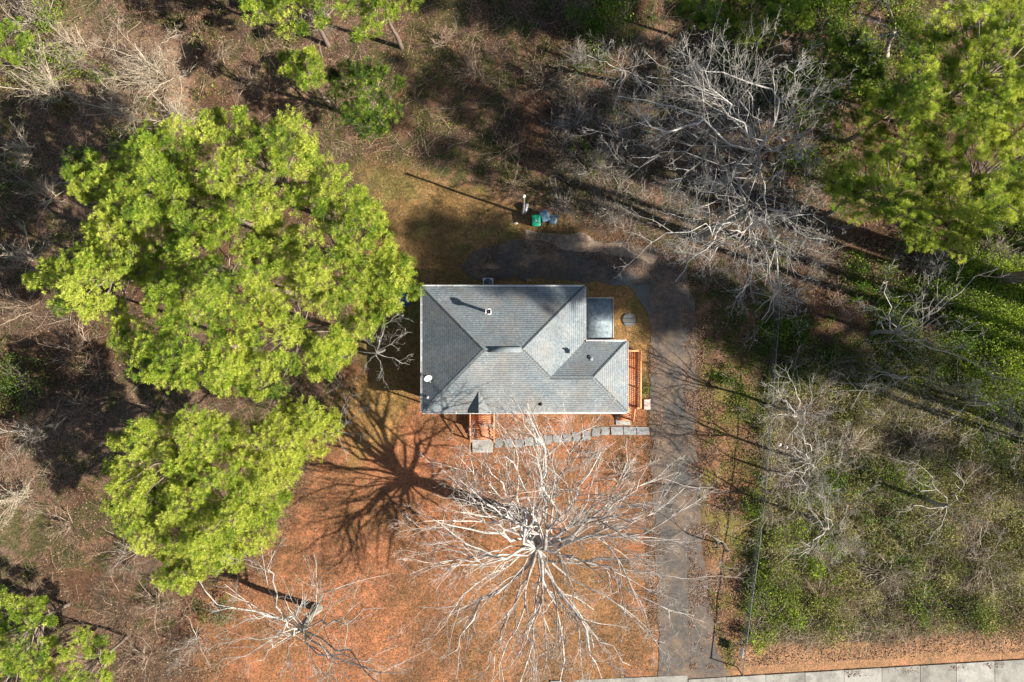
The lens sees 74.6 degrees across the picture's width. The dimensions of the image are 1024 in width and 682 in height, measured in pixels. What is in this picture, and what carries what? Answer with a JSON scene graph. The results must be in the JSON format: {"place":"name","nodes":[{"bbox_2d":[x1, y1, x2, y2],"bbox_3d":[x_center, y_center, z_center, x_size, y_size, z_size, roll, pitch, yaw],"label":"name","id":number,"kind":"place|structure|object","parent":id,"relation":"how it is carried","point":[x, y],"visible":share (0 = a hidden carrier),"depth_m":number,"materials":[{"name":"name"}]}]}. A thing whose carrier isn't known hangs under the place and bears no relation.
{"place":"outdoors","nodes":[
{"label":"outdoors","id":0,"kind":"place"},
{"bbox_2d":[0,0,1023,681],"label":"ground","id":1,"kind":"structure","parent":0,"point":[402,434],"depth_m":50.00,"materials":[{"name":"soil"}]},
{"bbox_2d":[0,15,40,74],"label":"pine tree","id":2,"kind":"object","parent":1,"relation":"on","point":[12,58],"visible":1,"depth_m":46.49,"materials":[{"name":"green plant"}]},
{"bbox_2d":[0,110,40,175],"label":"bare shrub","id":3,"kind":"object","parent":1,"relation":"on","point":[22,146],"visible":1,"depth_m":48.88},
{"bbox_2d":[0,477,47,533],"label":"bare shrub","id":4,"kind":"object","parent":1,"relation":"on","point":[16,499],"visible":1,"depth_m":48.95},
{"bbox_2d":[0,342,52,421],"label":"leafy shrub","id":5,"kind":"object","parent":1,"relation":"on","point":[14,385],"visible":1,"depth_m":48.95,"materials":[{"name":"green plant"}]},
{"bbox_2d":[0,216,52,286],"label":"bare shrub","id":6,"kind":"object","parent":1,"relation":"on","point":[12,255],"visible":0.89,"depth_m":48.99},
{"bbox_2d":[0,413,65,458],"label":"bare shrub","id":7,"kind":"object","parent":1,"relation":"on","point":[29,432],"visible":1,"depth_m":49.10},
{"bbox_2d":[0,584,69,681],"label":"pine tree","id":8,"kind":"object","parent":1,"relation":"on","point":[32,630],"visible":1,"depth_m":45.38,"materials":[{"name":"green plant"}]},
{"bbox_2d":[0,0,71,49],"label":"bare shrub","id":9,"kind":"object","parent":1,"relation":"on","point":[29,19],"visible":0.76,"depth_m":48.79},
{"bbox_2d":[1,0,70,40],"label":"leafy shrub","id":10,"kind":"object","parent":1,"relation":"on","point":[48,19],"visible":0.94,"depth_m":48.28,"materials":[{"name":"green plant"}]},
{"bbox_2d":[6,32,74,91],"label":"leafy shrub","id":11,"kind":"object","parent":1,"relation":"on","point":[43,56],"visible":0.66,"depth_m":48.53,"materials":[{"name":"green plant"}]},
{"bbox_2d":[0,21,93,113],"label":"bare shrub","id":12,"kind":"object","parent":1,"relation":"on","point":[46,81],"visible":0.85,"depth_m":48.48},
{"bbox_2d":[29,21,103,70],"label":"bare shrub","id":13,"kind":"object","parent":1,"relation":"on","point":[78,49],"visible":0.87,"depth_m":48.65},
{"bbox_2d":[45,34,96,81],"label":"leafy shrub","id":14,"kind":"object","parent":1,"relation":"on","point":[71,65],"visible":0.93,"depth_m":48.62,"materials":[{"name":"green plant"}]},
{"bbox_2d":[38,625,128,681],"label":"pine tree","id":15,"kind":"object","parent":1,"relation":"on","point":[104,658],"visible":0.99,"depth_m":45.67,"materials":[{"name":"green plant"}]},
{"bbox_2d":[22,204,190,334],"bbox_3d":[-24.112,-4.130,43.272,7.720,13.473,7.114,35,90,0],"label":"pine tree","id":16,"kind":"object","parent":1,"relation":"on","point":[88,260],"visible":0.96,"depth_m":38.56,"materials":[{"name":"green plant"}]},
{"bbox_2d":[71,68,157,148],"bbox_3d":[-28.749,-16.519,48.410,6.020,3.229,6.528,0,90,0],"label":"bare shrub","id":17,"kind":"object","parent":1,"relation":"on","point":[123,111],"visible":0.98,"depth_m":48.70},
{"bbox_2d":[86,15,197,123],"bbox_3d":[-26.442,-19.300,47.983,7.660,4.088,8.341,0,90,0],"label":"bare shrub","id":18,"kind":"object","parent":1,"relation":"on","point":[158,71],"visible":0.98,"depth_m":48.49,"materials":[{"name":"plant"}]},
{"bbox_2d":[0,0,301,419],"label":"greenery","id":19,"kind":"object","parent":1,"relation":"on","point":[67,108],"visible":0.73,"depth_m":49.66,"materials":[{"name":"green plant"}]},
{"bbox_2d":[60,112,252,241],"bbox_3d":[-21.380,-9.281,42.515,10.365,14.976,7.750,0,90,0],"label":"pine tree","id":20,"kind":"object","parent":1,"relation":"on","point":[177,193],"visible":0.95,"depth_m":37.73,"materials":[{"name":"green plant"}]},
{"bbox_2d":[99,403,236,545],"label":"pine tree","id":21,"kind":"object","parent":1,"relation":"on","point":[177,464],"visible":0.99,"depth_m":40.67,"materials":[{"name":"green plant"}]},
{"bbox_2d":[105,297,264,398],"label":"pine tree","id":22,"kind":"object","parent":1,"relation":"on","point":[191,351],"visible":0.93,"depth_m":38.24,"materials":[{"name":"green plant"}]},
{"bbox_2d":[126,451,293,595],"bbox_3d":[-18.333,11.515,44.103,10.985,11.799,6.883,-45,90,0],"label":"pine tree","id":23,"kind":"object","parent":1,"relation":"on","point":[224,513],"visible":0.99,"depth_m":40.35,"materials":[{"name":"green plant"}]},
{"bbox_2d":[142,216,296,331],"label":"pine tree","id":24,"kind":"object","parent":1,"relation":"on","point":[221,280],"visible":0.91,"depth_m":36.93,"materials":[{"name":"green plant"}]},
{"bbox_2d":[194,104,343,236],"bbox_3d":[-13.915,-9.737,42.613,8.698,14.782,7.979,0,90,0],"label":"pine tree","id":25,"kind":"object","parent":1,"relation":"on","point":[264,195],"visible":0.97,"depth_m":37.00,"materials":[{"name":"green plant"}]},
{"bbox_2d":[221,393,344,492],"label":"pine tree","id":26,"kind":"object","parent":1,"relation":"on","point":[281,430],"visible":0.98,"depth_m":42.04,"materials":[{"name":"green plant"}]},
{"bbox_2d":[238,0,331,47],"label":"pine tree","id":27,"kind":"object","parent":1,"relation":"on","point":[271,7],"visible":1,"depth_m":42.32,"materials":[{"name":"green plant"}]},
{"bbox_2d":[223,264,377,402],"bbox_3d":[-12.237,0.232,43.502,8.201,13.012,8.385,24,90,0],"label":"pine tree","id":28,"kind":"object","parent":1,"relation":"on","point":[296,331],"visible":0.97,"depth_m":38.31,"materials":[{"name":"green plant"}]},
{"bbox_2d":[166,529,438,681],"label":"bare tree","id":29,"kind":"object","parent":1,"relation":"on","point":[316,609],"visible":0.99,"depth_m":42.22,"materials":[{"name":"grey plant"}]},
{"bbox_2d":[276,44,337,112],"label":"pine tree","id":30,"kind":"object","parent":1,"relation":"on","point":[298,66],"visible":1,"depth_m":42.91,"materials":[{"name":"green plant"}]},
{"bbox_2d":[261,162,425,328],"bbox_3d":[-9.244,-4.808,42.417,7.312,15.176,9.056,-43,90,0],"label":"pine tree","id":31,"kind":"object","parent":1,"relation":"on","point":[341,250],"visible":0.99,"depth_m":36.90,"materials":[{"name":"green plant"}]},
{"bbox_2d":[324,55,407,141],"bbox_3d":[-10.027,-16.233,46.246,6.025,7.518,5.898,0,90,0],"label":"leafy shrub","id":32,"kind":"object","parent":1,"relation":"on","point":[373,115],"visible":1,"depth_m":44.78,"materials":[{"name":"green plant"}]},
{"bbox_2d":[327,0,424,49],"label":"pine tree","id":33,"kind":"object","parent":1,"relation":"on","point":[356,36],"visible":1,"depth_m":41.91,"materials":[{"name":"green plant"}]},
{"bbox_2d":[196,378,653,681],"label":"yard leaves","id":34,"kind":"object","parent":1,"relation":"on","point":[430,576],"visible":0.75,"depth_m":49.98,"materials":[{"name":"plant"}]},
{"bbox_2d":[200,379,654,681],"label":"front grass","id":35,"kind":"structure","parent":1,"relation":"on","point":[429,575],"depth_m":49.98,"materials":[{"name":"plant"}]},
{"bbox_2d":[441,28,496,92],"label":"bare shrub","id":36,"kind":"object","parent":1,"relation":"on","point":[473,73],"visible":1,"depth_m":49.22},
{"bbox_2d":[357,163,650,414],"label":"back grass","id":37,"kind":"structure","parent":1,"relation":"on","point":[446,267],"depth_m":49.97,"materials":[{"name":"plant"}]},
{"bbox_2d":[0,0,1023,681],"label":"fallen leaves","id":38,"kind":"object","parent":1,"relation":"on","point":[358,294],"visible":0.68,"depth_m":49.97,"materials":[{"name":"plant"}]},
{"bbox_2d":[0,0,1023,681],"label":"undergrowth","id":39,"kind":"object","parent":1,"relation":"on","point":[346,318],"visible":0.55,"depth_m":49.74,"materials":[{"name":"plant"}]},
{"bbox_2d":[0,0,1023,389],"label":"woodland greenery","id":40,"kind":"object","parent":1,"relation":"on","point":[496,146],"visible":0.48,"depth_m":49.84,"materials":[{"name":"green plant"}]},
{"bbox_2d":[421,285,641,441],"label":"ranch house","id":41,"kind":"structure","parent":1,"relation":"on","point":[479,343],"depth_m":46.51,"materials":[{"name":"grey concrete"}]},
{"bbox_2d":[387,383,754,681],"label":"bare tree","id":42,"kind":"object","parent":1,"relation":"on","point":[537,540],"visible":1,"depth_m":40.37,"materials":[{"name":"grey plant"}]},
{"bbox_2d":[540,85,601,144],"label":"bare shrub","id":43,"kind":"object","parent":1,"relation":"on","point":[578,121],"visible":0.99,"depth_m":48.85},
{"bbox_2d":[556,0,602,47],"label":"leafy shrub","id":44,"kind":"object","parent":1,"relation":"on","point":[583,10],"visible":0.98,"depth_m":48.65,"materials":[{"name":"green plant"}]},
{"bbox_2d":[481,0,697,77],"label":"shaded greenery","id":45,"kind":"object","parent":1,"relation":"on","point":[573,65],"visible":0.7,"depth_m":49.74,"materials":[{"name":"green plant"}]},
{"bbox_2d":[524,230,659,263],"bbox_3d":[5.918,-7.212,50.024,10.257,0.120,1.504,9,90,0],"label":"broken concrete strip","id":46,"kind":"object","parent":1,"relation":"on","point":[618,249],"visible":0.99,"depth_m":49.96,"materials":[{"name":"concrete"}]},
{"bbox_2d":[563,138,632,197],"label":"bare shrub","id":47,"kind":"object","parent":1,"relation":"on","point":[596,165],"visible":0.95,"depth_m":48.74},
{"bbox_2d":[586,177,633,234],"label":"bare shrub","id":48,"kind":"object","parent":1,"relation":"on","point":[608,212],"visible":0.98,"depth_m":48.95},
{"bbox_2d":[575,0,650,56],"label":"leafy shrub","id":49,"kind":"object","parent":1,"relation":"on","point":[618,4],"visible":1,"depth_m":48.40,"materials":[{"name":"green plant"}]},
{"bbox_2d":[571,38,659,111],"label":"bare tree","id":50,"kind":"object","parent":1,"relation":"on","point":[620,80],"visible":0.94,"depth_m":45.71,"materials":[{"name":"grey plant"}]},
{"bbox_2d":[550,675,687,681],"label":"kerb slab","id":51,"kind":"structure","parent":1,"relation":"on","point":[683,678],"depth_m":49.94,"materials":[{"name":"concrete"}]},
{"bbox_2d":[536,20,857,315],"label":"thicket stems","id":52,"kind":"object","parent":1,"relation":"on","point":[641,140],"visible":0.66,"depth_m":49.78,"materials":[{"name":"plant"}]},
{"bbox_2d":[672,0,741,57],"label":"pine tree","id":53,"kind":"object","parent":1,"relation":"on","point":[701,17],"visible":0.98,"depth_m":41.67,"materials":[{"name":"green plant"}]},
{"bbox_2d":[565,0,859,244],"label":"bare tree","id":54,"kind":"object","parent":1,"relation":"on","point":[749,161],"visible":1,"depth_m":40.96,"materials":[{"name":"grey plant"}]},
{"bbox_2d":[702,358,758,667],"bbox_3d":[16.240,12.785,49.869,4.291,0.470,23.024,0,90,0],"label":"strip greenery","id":55,"kind":"object","parent":1,"relation":"on","point":[730,642],"visible":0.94,"depth_m":49.89,"materials":[{"name":"green plant"}]},
{"bbox_2d":[611,123,852,345],"bbox_3d":[12.814,-5.922,43.313,13.726,13.478,11.168,33,90,0],"label":"bare tree","id":56,"kind":"object","parent":1,"relation":"on","point":[745,212],"visible":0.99,"depth_m":40.90,"materials":[{"name":"grey plant"}]},
{"bbox_2d":[698,265,800,405],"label":"shaded weeds","id":57,"kind":"object","parent":1,"relation":"on","point":[749,362],"visible":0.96,"depth_m":49.84,"materials":[{"name":"green plant"}]},
{"bbox_2d":[720,39,789,110],"bbox_3d":[17.723,-19.659,48.447,5.525,3.148,5.631,0,90,0],"label":"leafy shrub","id":58,"kind":"object","parent":1,"relation":"on","point":[740,70],"visible":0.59,"depth_m":48.88,"materials":[{"name":"green plant"}]},
{"bbox_2d":[736,280,781,676],"bbox_3d":[18.287,9.931,49.340,0.437,1.520,28.901,6,90,0],"label":"chain link fence","id":59,"kind":"object","parent":1,"relation":"on","point":[741,650],"visible":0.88,"depth_m":48.90,"materials":[{"name":"metal"}]},
{"bbox_2d":[728,0,817,56],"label":"pine tree","id":60,"kind":"object","parent":1,"relation":"on","point":[766,6],"visible":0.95,"depth_m":41.76,"materials":[{"name":"green plant"}]},
{"bbox_2d":[743,560,802,616],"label":"leafy shrub","id":61,"kind":"object","parent":1,"relation":"on","point":[764,588],"visible":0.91,"depth_m":49.17,"materials":[{"name":"green plant"}]},
{"bbox_2d":[749,328,827,400],"bbox_3d":[20.311,1.511,49.200,5.664,1.657,5.791,0,90,0],"label":"leafy shrub","id":62,"kind":"object","parent":1,"relation":"on","point":[802,352],"visible":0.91,"depth_m":49.45,"materials":[{"name":"green plant"}]},
{"bbox_2d":[756,340,846,475],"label":"bare tree","id":63,"kind":"object","parent":1,"relation":"on","point":[795,413],"visible":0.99,"depth_m":44.13,"materials":[{"name":"grey plant"}]},
{"bbox_2d":[776,134,835,187],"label":"shrub","id":64,"kind":"object","parent":1,"relation":"on","point":[802,157],"visible":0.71,"depth_m":49.22,"materials":[{"name":"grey plant"}]},
{"bbox_2d":[754,490,859,637],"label":"lime vines","id":65,"kind":"object","parent":1,"relation":"on","point":[798,614],"visible":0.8,"depth_m":49.50,"materials":[{"name":"green plant"}]},
{"bbox_2d":[762,421,869,513],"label":"bare tree","id":66,"kind":"object","parent":1,"relation":"on","point":[803,461],"visible":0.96,"depth_m":44.22,"materials":[{"name":"grey plant"}]},
{"bbox_2d":[794,0,853,52],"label":"leafy shrub","id":67,"kind":"object","parent":1,"relation":"on","point":[828,24],"visible":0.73,"depth_m":48.81,"materials":[{"name":"green plant"}]},
{"bbox_2d":[775,476,884,579],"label":"bare tree","id":68,"kind":"object","parent":1,"relation":"on","point":[816,519],"visible":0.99,"depth_m":44.15,"materials":[{"name":"grey plant"}]},
{"bbox_2d":[796,465,866,518],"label":"leafy shrub","id":69,"kind":"object","parent":1,"relation":"on","point":[834,494],"visible":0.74,"depth_m":49.33,"materials":[{"name":"green plant"}]},
{"bbox_2d":[757,300,924,396],"bbox_3d":[24.618,0.751,49.804,12.508,0.633,6.252,-7,90,0],"label":"ground ivy","id":70,"kind":"object","parent":1,"relation":"on","point":[803,337],"visible":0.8,"depth_m":49.82,"materials":[{"name":"green plant"}]},
{"bbox_2d":[795,26,888,143],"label":"pine tree","id":71,"kind":"object","parent":1,"relation":"on","point":[878,73],"visible":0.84,"depth_m":45.88,"materials":[{"name":"green plant"}]},
{"bbox_2d":[676,0,1023,363],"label":"vine thicket","id":72,"kind":"object","parent":1,"relation":"on","point":[893,60],"visible":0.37,"depth_m":49.46,"materials":[{"name":"green plant"}]},
{"bbox_2d":[818,322,889,386],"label":"leafy shrub","id":73,"kind":"object","parent":1,"relation":"on","point":[840,352],"visible":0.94,"depth_m":49.48,"materials":[{"name":"green plant"}]},
{"bbox_2d":[820,4,888,63],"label":"leafy shrub","id":74,"kind":"object","parent":1,"relation":"on","point":[867,34],"visible":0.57,"depth_m":48.52,"materials":[{"name":"green plant"}]},
{"bbox_2d":[832,418,886,480],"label":"bare shrub","id":75,"kind":"object","parent":1,"relation":"on","point":[859,445],"visible":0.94,"depth_m":49.13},
{"bbox_2d":[718,630,1023,667],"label":"verge leaves","id":76,"kind":"object","parent":1,"relation":"on","point":[855,658],"visible":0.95,"depth_m":49.97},
{"bbox_2d":[730,345,1023,666],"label":"brambles","id":77,"kind":"object","parent":1,"relation":"on","point":[908,533],"visible":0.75,"depth_m":49.66,"materials":[{"name":"plant"}]},
{"bbox_2d":[850,245,912,307],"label":"leafy shrub","id":78,"kind":"object","parent":1,"relation":"on","point":[884,279],"visible":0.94,"depth_m":48.90,"materials":[{"name":"green plant"}]},
{"bbox_2d":[749,350,1023,653],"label":"vine mounds","id":79,"kind":"object","parent":1,"relation":"on","point":[792,509],"visible":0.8,"depth_m":49.45,"materials":[{"name":"green plant"}]},
{"bbox_2d":[749,250,1023,643],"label":"ivy","id":80,"kind":"object","parent":1,"relation":"on","point":[898,429],"visible":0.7,"depth_m":49.62,"materials":[{"name":"green plant"}]},
{"bbox_2d":[817,129,963,253],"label":"pine tree","id":81,"kind":"object","parent":1,"relation":"on","point":[847,190],"visible":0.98,"depth_m":41.38,"materials":[{"name":"green plant"}]},
{"bbox_2d":[851,0,932,79],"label":"bare tree","id":82,"kind":"object","parent":1,"relation":"on","point":[889,41],"visible":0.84,"depth_m":43.54,"materials":[{"name":"grey plant"}]},
{"bbox_2d":[858,458,927,519],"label":"leafy shrub","id":83,"kind":"object","parent":1,"relation":"on","point":[897,494],"visible":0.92,"depth_m":49.25,"materials":[{"name":"green plant"}]},
{"bbox_2d":[823,344,963,421],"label":"bare tree","id":84,"kind":"object","parent":1,"relation":"on","point":[893,375],"visible":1,"depth_m":44.47,"materials":[{"name":"grey plant"}]},
{"bbox_2d":[853,543,933,603],"bbox_3d":[27.753,17.087,48.577,5.005,2.892,4.385,-24,90,0],"label":"bare shrub","id":85,"kind":"object","parent":1,"relation":"on","point":[896,583],"visible":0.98,"depth_m":49.11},
{"bbox_2d":[792,375,1023,587],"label":"deep green vines","id":86,"kind":"object","parent":1,"relation":"on","point":[887,516],"visible":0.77,"depth_m":49.60,"materials":[{"name":"green plant"}]},
{"bbox_2d":[842,14,978,158],"bbox_3d":[26.116,-16.117,44.653,6.662,10.700,9.990,23,90,0],"label":"pine tree","id":87,"kind":"object","parent":1,"relation":"on","point":[912,106],"visible":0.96,"depth_m":40.95,"materials":[{"name":"green plant"}]},
{"bbox_2d":[895,577,953,632],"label":"leafy shrub","id":88,"kind":"object","parent":1,"relation":"on","point":[926,604],"visible":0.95,"depth_m":49.03,"materials":[{"name":"green plant"}]},
{"bbox_2d":[885,240,967,294],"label":"bare shrub","id":89,"kind":"object","parent":1,"relation":"on","point":[924,265],"visible":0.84,"depth_m":48.90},
{"bbox_2d":[849,240,1022,418],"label":"bare tree","id":90,"kind":"object","parent":1,"relation":"on","point":[874,332],"visible":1,"depth_m":43.41,"materials":[{"name":"grey plant"}]},
{"bbox_2d":[900,326,972,390],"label":"leafy shrub","id":91,"kind":"object","parent":1,"relation":"on","point":[936,365],"visible":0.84,"depth_m":48.97,"materials":[{"name":"green plant"}]},
{"bbox_2d":[887,443,1006,555],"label":"bare tree","id":92,"kind":"object","parent":1,"relation":"on","point":[936,503],"visible":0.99,"depth_m":45.23,"materials":[{"name":"grey plant"}]},
{"bbox_2d":[912,262,1004,337],"bbox_3d":[32.740,-2.942,48.047,6.101,3.970,5.491,0,90,0],"label":"leafy shrub","id":93,"kind":"object","parent":1,"relation":"on","point":[959,305],"visible":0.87,"depth_m":48.46,"materials":[{"name":"green plant"}]},
{"bbox_2d":[899,0,1023,134],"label":"pine tree","id":94,"kind":"object","parent":1,"relation":"on","point":[975,75],"visible":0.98,"depth_m":40.20,"materials":[{"name":"green plant"}]},
{"bbox_2d":[914,109,1023,264],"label":"pine tree","id":95,"kind":"object","parent":1,"relation":"on","point":[1002,133],"visible":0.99,"depth_m":40.65,"materials":[{"name":"green plant"}]},
{"bbox_2d":[922,237,1023,432],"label":"bright vines","id":96,"kind":"object","parent":1,"relation":"on","point":[1015,290],"visible":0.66,"depth_m":49.17,"materials":[{"name":"green plant"}]},
{"bbox_2d":[942,588,1006,641],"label":"leafy shrub","id":97,"kind":"object","parent":1,"relation":"on","point":[975,621],"visible":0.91,"depth_m":49.20,"materials":[{"name":"green plant"}]},
{"bbox_2d":[936,374,1023,478],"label":"bare tree","id":98,"kind":"object","parent":1,"relation":"on","point":[972,400],"visible":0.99,"depth_m":44.49,"materials":[{"name":"grey plant"}]},
{"bbox_2d":[953,272,1023,365],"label":"leafy shrub","id":99,"kind":"object","parent":1,"relation":"on","point":[1000,323],"visible":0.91,"depth_m":48.23,"materials":[{"name":"green plant"}]},
{"bbox_2d":[955,523,1022,608],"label":"bare shrub","id":100,"kind":"object","parent":1,"relation":"on","point":[995,561],"visible":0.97,"depth_m":49.05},
{"bbox_2d":[963,412,1023,477],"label":"leafy shrub","id":101,"kind":"object","parent":1,"relation":"on","point":[1004,449],"visible":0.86,"depth_m":49.21,"materials":[{"name":"green plant"}]},
{"bbox_2d":[970,336,1023,409],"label":"leafy shrub","id":102,"kind":"object","parent":1,"relation":"on","point":[1020,389],"visible":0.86,"depth_m":48.49,"materials":[{"name":"green plant"}]},
{"bbox_2d":[970,221,1023,289],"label":"bare shrub","id":103,"kind":"object","parent":1,"relation":"on","point":[997,249],"visible":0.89,"depth_m":48.68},
{"bbox_2d":[461,239,729,678],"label":"driveway","id":104,"kind":"structure","parent":0,"point":[669,331],"depth_m":49.97,"materials":[{"name":"asphalt"}]},
{"bbox_2d":[461,230,699,291],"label":"drive edge leaves","id":105,"kind":"object","parent":104,"relation":"on","point":[597,255],"visible":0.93,"depth_m":49.95,"materials":[{"name":"plant"}]},
{"bbox_2d":[645,343,667,670],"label":"drive edge leaves","id":106,"kind":"object","parent":104,"relation":"on","point":[647,525],"visible":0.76,"depth_m":49.96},
{"bbox_2d":[682,307,724,669],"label":"drive edge leaves","id":107,"kind":"object","parent":104,"relation":"on","point":[708,324],"visible":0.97,"depth_m":49.96,"materials":[{"name":"plant"}]},
{"bbox_2d":[688,659,1023,681],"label":"sidewalk","id":108,"kind":"structure","parent":0,"point":[1009,671],"depth_m":49.90,"materials":[{"name":"concrete"}]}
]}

